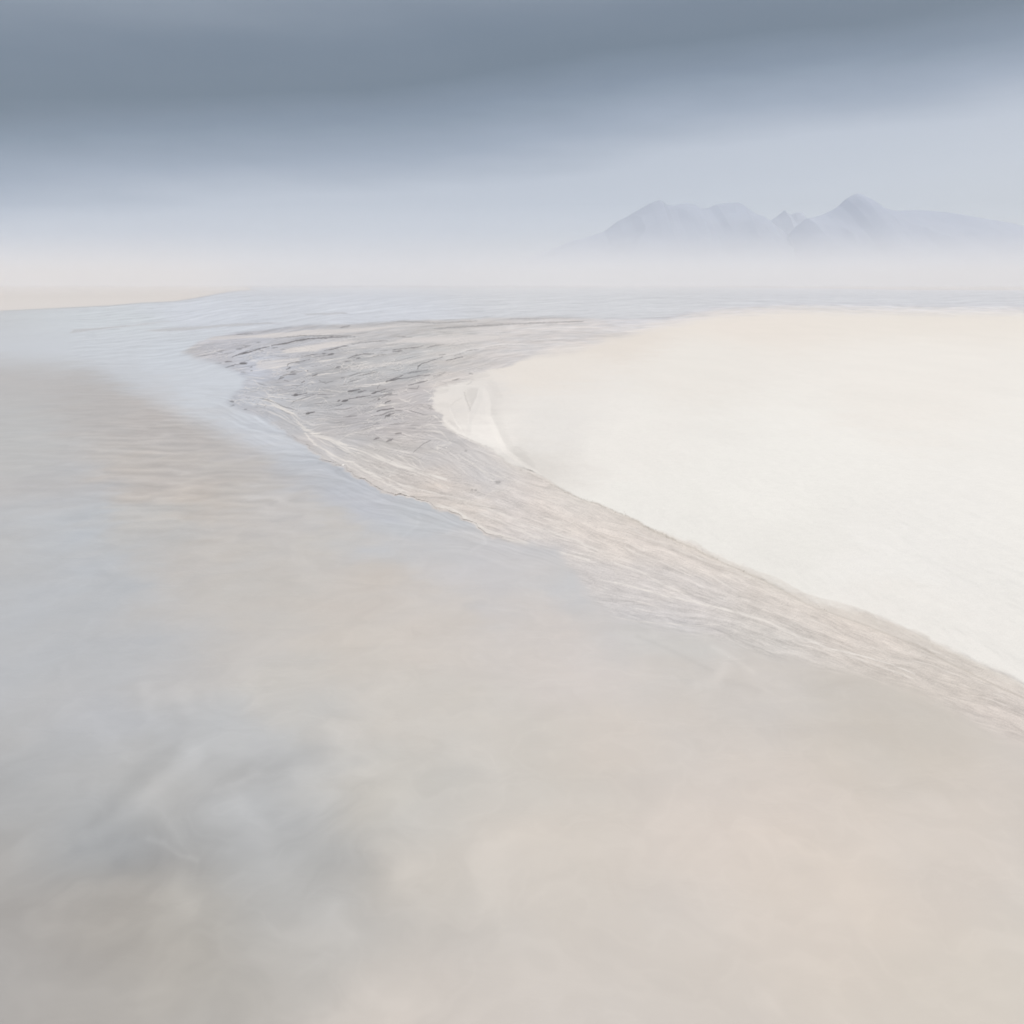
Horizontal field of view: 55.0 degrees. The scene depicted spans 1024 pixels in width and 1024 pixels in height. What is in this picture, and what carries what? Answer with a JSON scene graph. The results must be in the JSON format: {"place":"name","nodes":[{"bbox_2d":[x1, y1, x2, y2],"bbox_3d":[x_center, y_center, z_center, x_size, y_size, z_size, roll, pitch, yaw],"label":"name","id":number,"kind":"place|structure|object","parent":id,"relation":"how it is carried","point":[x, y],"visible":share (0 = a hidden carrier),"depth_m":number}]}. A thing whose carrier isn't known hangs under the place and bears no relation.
{"place":"outdoors","nodes":[
{"label":"outdoors","id":0,"kind":"place"},
{"bbox_2d":[0,283,1023,1023],"bbox_3d":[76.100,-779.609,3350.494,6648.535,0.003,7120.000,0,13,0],"label":"sea water","id":1,"kind":"structure","parent":0,"point":[292,731],"depth_m":3.80},
{"bbox_2d":[0,283,1023,734],"bbox_3d":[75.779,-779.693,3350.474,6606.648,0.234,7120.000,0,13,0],"label":"sand beach","id":2,"kind":"structure","parent":0,"point":[852,469],"depth_m":10.54},
{"bbox_2d":[564,492,911,644],"bbox_3d":[1.248,0.237,6.873,0.136,0.019,4.132,-5,14,-22],"label":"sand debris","id":3,"kind":"object","parent":2,"relation":"on","point":[682,545],"visible":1,"depth_m":7.23},
{"bbox_2d":[0,0,1023,282],"label":"sky","id":4,"kind":"structure","parent":0,"point":[142,141]},
{"bbox_2d":[496,200,825,282],"bbox_3d":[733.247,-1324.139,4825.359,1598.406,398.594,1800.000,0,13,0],"label":"mountain","id":5,"kind":"structure","parent":0,"point":[659,241],"depth_m":4327.31},
{"bbox_2d":[770,210,806,234],"bbox_3d":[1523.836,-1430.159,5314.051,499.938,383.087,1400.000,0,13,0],"label":"mountain","id":6,"kind":"structure","parent":0,"point":[785,221],"depth_m":5190.35},
{"bbox_2d":[787,194,1023,282],"bbox_3d":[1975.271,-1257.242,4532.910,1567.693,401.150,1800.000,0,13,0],"label":"mountain","id":7,"kind":"structure","parent":0,"point":[858,238],"depth_m":4073.09}
]}

